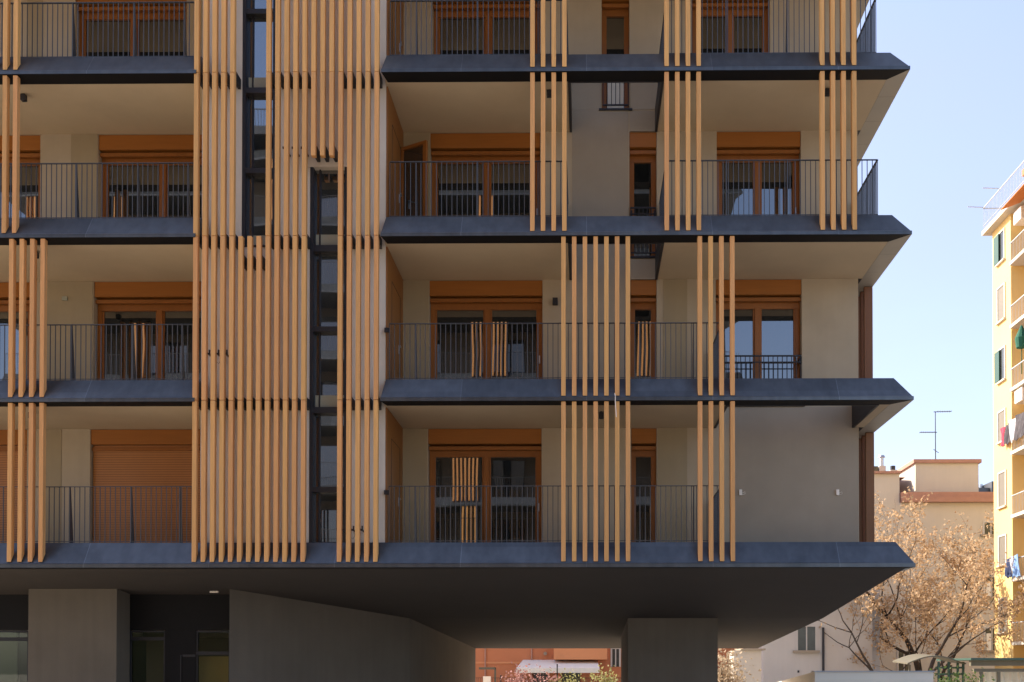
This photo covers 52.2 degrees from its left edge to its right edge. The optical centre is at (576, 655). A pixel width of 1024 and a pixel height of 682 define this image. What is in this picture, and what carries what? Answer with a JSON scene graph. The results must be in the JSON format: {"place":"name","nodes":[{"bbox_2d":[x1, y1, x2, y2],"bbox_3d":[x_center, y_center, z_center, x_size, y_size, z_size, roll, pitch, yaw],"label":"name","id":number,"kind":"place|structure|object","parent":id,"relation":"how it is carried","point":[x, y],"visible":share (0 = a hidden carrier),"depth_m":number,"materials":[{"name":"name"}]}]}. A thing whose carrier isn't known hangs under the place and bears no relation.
{"place":"outdoors","nodes":[
{"label":"outdoors","id":0,"kind":"place"},
{"bbox_2d":[0,0,915,681],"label":"apartment building","id":1,"kind":"structure","parent":0,"point":[390,340],"depth_m":21.50,"materials":[{"name":"paint"}]},
{"bbox_2d":[0,430,26,542],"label":"window","id":2,"kind":"structure","parent":1,"relation":"in","point":[3,433],"depth_m":22.53,"materials":[{"name":"brown wood"}]},
{"bbox_2d":[0,282,29,378],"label":"window","id":3,"kind":"structure","parent":1,"relation":"in","point":[4,286],"depth_m":22.69,"materials":[{"name":"brown wood"}]},
{"bbox_2d":[0,135,40,218],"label":"window","id":4,"kind":"structure","parent":1,"relation":"in","point":[29,144],"depth_m":22.73,"materials":[{"name":"brown wood"}]},
{"bbox_2d":[76,0,186,55],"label":"window","id":5,"kind":"structure","parent":1,"relation":"in","point":[156,6],"depth_m":22.76,"materials":[{"name":"brown wood"}]},
{"bbox_2d":[91,429,200,542],"bbox_3d":[-9.092,-3.512,22.567,2.755,2.709,0.275,0,-1,1],"label":"window","id":6,"kind":"structure","parent":1,"relation":"in","point":[150,457],"depth_m":22.50,"materials":[{"name":"brown wood"}]},
{"bbox_2d":[95,282,200,379],"bbox_3d":[-9.053,-6.712,22.612,2.722,2.709,0.275,0,-1,1],"label":"window","id":7,"kind":"structure","parent":1,"relation":"in","point":[117,302],"depth_m":22.65,"materials":[{"name":"brown wood"}]},
{"bbox_2d":[99,135,201,218],"bbox_3d":[-8.995,-9.911,22.656,2.688,2.709,0.275,0,-1,1],"label":"window","id":8,"kind":"structure","parent":1,"relation":"in","point":[114,148],"depth_m":22.69,"materials":[{"name":"brown wood"}]},
{"bbox_2d":[196,630,228,681],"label":"entrance door","id":9,"kind":"structure","parent":1,"relation":"in","point":[198,652],"depth_m":23.11,"materials":[{"name":"black metal"}]},
{"bbox_2d":[242,0,274,246],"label":"tall window","id":10,"kind":"structure","parent":1,"relation":"in","point":[254,11],"depth_m":20.77,"materials":[{"name":"black metal"}]},
{"bbox_2d":[309,167,346,542],"bbox_3d":[-4.897,-5.935,20.658,0.749,7.475,0.210,0,-1,1],"label":"tall window","id":11,"kind":"structure","parent":1,"relation":"in","point":[323,183],"depth_m":20.69,"materials":[{"name":"black glass"}]},
{"bbox_2d":[401,140,427,215],"bbox_3d":[-3.429,-9.674,21.957,0.688,2.215,0.060,0,-1,29],"label":"open door","id":12,"kind":"structure","parent":1,"relation":"in","point":[418,151],"depth_m":21.94,"materials":[{"name":"brown wood"}]},
{"bbox_2d":[428,429,541,541],"bbox_3d":[-1.965,-3.513,22.499,2.436,2.709,0.275,0,-1,1],"label":"window","id":13,"kind":"structure","parent":1,"relation":"in","point":[457,457],"depth_m":22.54,"materials":[{"name":"brown wood"}]},
{"bbox_2d":[431,133,539,216],"bbox_3d":[-1.964,-9.912,22.590,2.368,2.709,0.275,0,-1,1],"label":"window","id":14,"kind":"structure","parent":1,"relation":"in","point":[444,146],"depth_m":22.63,"materials":[{"name":"brown wood"}]},
{"bbox_2d":[430,280,542,378],"bbox_3d":[-1.945,-6.712,22.544,2.431,2.709,0.275,0,-1,1],"label":"window","id":15,"kind":"structure","parent":1,"relation":"in","point":[451,301],"depth_m":22.59,"materials":[{"name":"brown wood"}]},
{"bbox_2d":[433,1,539,53],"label":"window","id":16,"kind":"structure","parent":1,"relation":"in","point":[444,17],"depth_m":22.69,"materials":[{"name":"brown wood"}]},
{"bbox_2d":[599,0,631,110],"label":"window","id":17,"kind":"structure","parent":1,"relation":"in","point":[615,13],"depth_m":22.62,"materials":[{"name":"brown wood"}]},
{"bbox_2d":[629,132,655,258],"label":"window","id":18,"kind":"structure","parent":1,"relation":"in","point":[642,145],"depth_m":22.57,"materials":[{"name":"brown wood"}]},
{"bbox_2d":[630,280,655,378],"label":"window","id":19,"kind":"structure","parent":1,"relation":"in","point":[642,292],"depth_m":22.53,"materials":[{"name":"brown wood"}]},
{"bbox_2d":[631,428,655,541],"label":"window","id":20,"kind":"structure","parent":1,"relation":"in","point":[643,440],"depth_m":22.48,"materials":[{"name":"brown wood"}]},
{"bbox_2d":[692,0,767,52],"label":"window","id":21,"kind":"structure","parent":1,"relation":"in","point":[745,7],"depth_m":22.63,"materials":[{"name":"brown wood"}]},
{"bbox_2d":[717,132,799,215],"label":"window","id":22,"kind":"structure","parent":1,"relation":"in","point":[730,145],"depth_m":22.56,"materials":[{"name":"brown wood"}]},
{"bbox_2d":[716,280,804,406],"bbox_3d":[3.913,-6.696,22.451,1.961,2.744,0.350,0,-1,1],"label":"window","id":23,"kind":"structure","parent":1,"relation":"in","point":[767,312],"depth_m":22.52,"materials":[{"name":"brown wood"}]},
{"bbox_2d":[475,648,733,681],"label":"terracotta house","id":24,"kind":"structure","parent":0,"point":[494,663],"depth_m":55.97,"materials":[{"name":"orange paint"}]},
{"bbox_2d":[533,673,547,681],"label":"window","id":25,"kind":"structure","parent":24,"relation":"in","point":[545,675],"depth_m":55.96,"materials":[{"name":"black glass"}]},
{"bbox_2d":[562,673,579,681],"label":"window","id":26,"kind":"structure","parent":24,"relation":"in","point":[563,674],"depth_m":55.95,"materials":[{"name":"black glass"}]},
{"bbox_2d":[611,648,620,666],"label":"window","id":27,"kind":"structure","parent":24,"relation":"in","point":[615,652],"depth_m":55.96,"materials":[{"name":"black glass"}]},
{"bbox_2d":[729,648,765,681],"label":"garden shed","id":28,"kind":"structure","parent":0,"point":[754,654],"depth_m":47.92,"materials":[{"name":"grey paint"}]},
{"bbox_2d":[779,671,934,681],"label":"boundary wall","id":29,"kind":"structure","parent":0,"point":[869,676],"depth_m":29.91,"materials":[{"name":"white concrete"}]},
{"bbox_2d":[737,410,994,681],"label":"cream building","id":30,"kind":"structure","parent":0,"point":[952,485],"depth_m":61.90,"materials":[{"name":"paint"}]},
{"bbox_2d":[897,650,910,670],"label":"window","id":31,"kind":"structure","parent":30,"relation":"in","point":[900,666],"depth_m":61.79,"materials":[{"name":"grey paint"}]},
{"bbox_2d":[980,521,993,536],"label":"window","id":32,"kind":"structure","parent":30,"relation":"in","point":[985,530],"depth_m":61.85,"materials":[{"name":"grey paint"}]},
{"bbox_2d":[981,576,993,598],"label":"window","id":33,"kind":"structure","parent":30,"relation":"in","point":[989,588],"depth_m":61.80,"materials":[{"name":"grey paint"}]},
{"bbox_2d":[983,627,994,651],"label":"window","id":34,"kind":"structure","parent":30,"relation":"in","point":[989,633],"depth_m":61.76,"materials":[{"name":"grey paint"}]},
{"bbox_2d":[857,0,1023,484],"label":"sky","id":35,"kind":"structure","parent":0,"point":[953,130],"materials":[{"name":"blue"}]},
{"bbox_2d":[979,481,993,491],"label":"distant grey house","id":36,"kind":"structure","parent":0,"point":[988,487],"depth_m":88.38,"materials":[{"name":"concrete"}]},
{"bbox_2d":[968,161,1023,668],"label":"yellow apartment block","id":37,"kind":"structure","parent":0,"point":[1004,228],"depth_m":50.56,"materials":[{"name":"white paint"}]},
{"bbox_2d":[993,227,1005,267],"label":"window","id":38,"kind":"structure","parent":37,"relation":"in","point":[999,241],"depth_m":51.56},
{"bbox_2d":[994,345,1005,384],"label":"window","id":39,"kind":"structure","parent":37,"relation":"in","point":[1000,356],"depth_m":51.48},
{"bbox_2d":[995,282,1005,325],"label":"window","id":40,"kind":"structure","parent":37,"relation":"in","point":[1001,290],"depth_m":51.36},
{"bbox_2d":[996,407,1005,444],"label":"window","id":41,"kind":"structure","parent":37,"relation":"in","point":[1001,415],"depth_m":51.49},
{"bbox_2d":[996,469,1006,509],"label":"window","id":42,"kind":"structure","parent":37,"relation":"in","point":[1002,476],"depth_m":51.24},
{"bbox_2d":[996,533,1006,566],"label":"window","id":43,"kind":"structure","parent":37,"relation":"in","point":[1002,539],"depth_m":51.24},
{"bbox_2d":[997,597,1007,633],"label":"window","id":44,"kind":"structure","parent":37,"relation":"in","point":[1004,628],"depth_m":51.24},
{"bbox_2d":[1000,427,1005,446],"bbox_3d":[20.770,-10.611,50.683,0.182,0.909,0.563,0,-1,7],"label":"shirt","id":45,"kind":"object","parent":37,"relation":"hanging from","point":[1002,429],"visible":1,"depth_m":50.57,"materials":[{"name":"pink fabric"}]},
{"bbox_2d":[1004,423,1010,445],"bbox_3d":[20.754,-10.625,50.085,0.211,0.997,0.550,0,-1,1],"label":"towel","id":46,"kind":"object","parent":37,"relation":"hanging from","point":[1007,439],"visible":1,"depth_m":50.19,"materials":[{"name":"grey fabric"}]},
{"bbox_2d":[1005,558,1012,578],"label":"trousers","id":47,"kind":"object","parent":37,"relation":"hanging from","point":[1008,571],"visible":0.95,"depth_m":50.07,"materials":[{"name":"blue fabric"}]},
{"bbox_2d":[1010,556,1013,568],"bbox_3d":[20.731,-4.345,49.547,0.169,0.722,0.250,0,-1,1],"label":"undershirt","id":48,"kind":"object","parent":37,"relation":"hanging from","point":[1011,560],"visible":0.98,"depth_m":49.45,"materials":[{"name":"white fabric"}]},
{"bbox_2d":[1009,418,1015,442],"bbox_3d":[20.736,-10.665,49.535,0.184,1.133,0.450,0,-1,1],"label":"sheet","id":49,"kind":"object","parent":37,"relation":"hanging from","point":[1012,424],"visible":1,"depth_m":49.51,"materials":[{"name":"white fabric"}]},
{"bbox_2d":[1012,554,1020,577],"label":"jeans","id":50,"kind":"object","parent":37,"relation":"hanging from","point":[1016,571],"visible":1,"depth_m":49.16,"materials":[{"name":"fabric"}]},
{"bbox_2d":[1014,412,1023,440],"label":"blanket","id":51,"kind":"object","parent":37,"relation":"hanging from","point":[1019,427],"visible":1,"depth_m":48.64,"materials":[{"name":"grey fabric"}]},
{"bbox_2d":[1015,325,1023,373],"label":"parasol","id":52,"kind":"object","parent":37,"relation":"on","point":[1019,340],"visible":1,"depth_m":48.79,"materials":[{"name":"fabric"}]},
{"label":"ground","id":53,"kind":"structure","parent":0,"visible":0},
{"bbox_2d":[483,676,490,681],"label":"notice board","id":54,"kind":"object","parent":53,"relation":"on","point":[486,678],"visible":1,"depth_m":50.03,"materials":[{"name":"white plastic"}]},
{"bbox_2d":[500,662,540,681],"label":"flowering shrub","id":55,"kind":"object","parent":53,"relation":"on","point":[521,678],"visible":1,"depth_m":49.92,"materials":[{"name":"pink plant"}]},
{"bbox_2d":[528,664,560,681],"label":"flowering shrub","id":56,"kind":"object","parent":53,"relation":"on","point":[554,676],"visible":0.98,"depth_m":49.03,"materials":[{"name":"pink plant"}]},
{"bbox_2d":[480,664,617,681],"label":"garden fence","id":57,"kind":"object","parent":53,"relation":"on","point":[532,679],"visible":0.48,"depth_m":51.03,"materials":[{"name":"black metal"}]},
{"bbox_2d":[548,668,591,681],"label":"flowering shrub","id":58,"kind":"object","parent":53,"relation":"on","point":[567,680],"visible":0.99,"depth_m":48.88,"materials":[{"name":"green plant"}]},
{"bbox_2d":[590,663,620,681],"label":"flowering shrub","id":59,"kind":"object","parent":53,"relation":"on","point":[605,679],"visible":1,"depth_m":47.81,"materials":[{"name":"yellow plant"}]},
{"bbox_2d":[718,648,761,681],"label":"dry shrub","id":60,"kind":"object","parent":53,"relation":"on","point":[726,672],"visible":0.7,"depth_m":43.74,"materials":[{"name":"beige plant"}]},
{"bbox_2d":[760,586,879,681],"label":"pale house","id":61,"kind":"structure","parent":53,"relation":"on","point":[809,648],"depth_m":51.90,"materials":[{"name":"beige paint"}]},
{"bbox_2d":[793,625,819,652],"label":"window","id":62,"kind":"structure","parent":61,"relation":"in","point":[806,637],"depth_m":51.88,"materials":[{"name":"grey paint"}]},
{"bbox_2d":[818,511,1023,672],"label":"leafy tree","id":63,"kind":"object","parent":53,"relation":"on","point":[972,628],"visible":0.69,"depth_m":48.19,"materials":[{"name":"brown plant"}]},
{"bbox_2d":[893,654,965,679],"bbox_3d":[14.157,1.456,41.851,2.295,3.069,2.000,0,-1,1],"label":"garden canopy","id":64,"kind":"object","parent":53,"relation":"on","point":[909,659],"visible":0.99,"depth_m":41.66,"materials":[{"name":"beige metal"}]},
{"bbox_2d":[866,486,996,679],"bbox_3d":[16.716,-3.257,53.284,13.636,12.915,9.478,1,-1,-33],"label":"leafy tree","id":65,"kind":"object","parent":53,"relation":"on","point":[923,599],"visible":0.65,"depth_m":51.48,"materials":[{"name":"brown plant"}]},
{"bbox_2d":[935,662,964,681],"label":"trellis","id":66,"kind":"object","parent":53,"relation":"on","point":[948,674],"visible":0.83,"depth_m":41.16,"materials":[{"name":"green metal"}]},
{"bbox_2d":[930,665,994,681],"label":"green shrub","id":67,"kind":"object","parent":53,"relation":"on","point":[956,675],"visible":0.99,"depth_m":37.60,"materials":[{"name":"green plant"}]},
{"bbox_2d":[936,658,1023,681],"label":"pergola","id":68,"kind":"object","parent":53,"relation":"on","point":[1007,675],"visible":0.99,"depth_m":39.77,"materials":[{"name":"green metal"}]}
]}

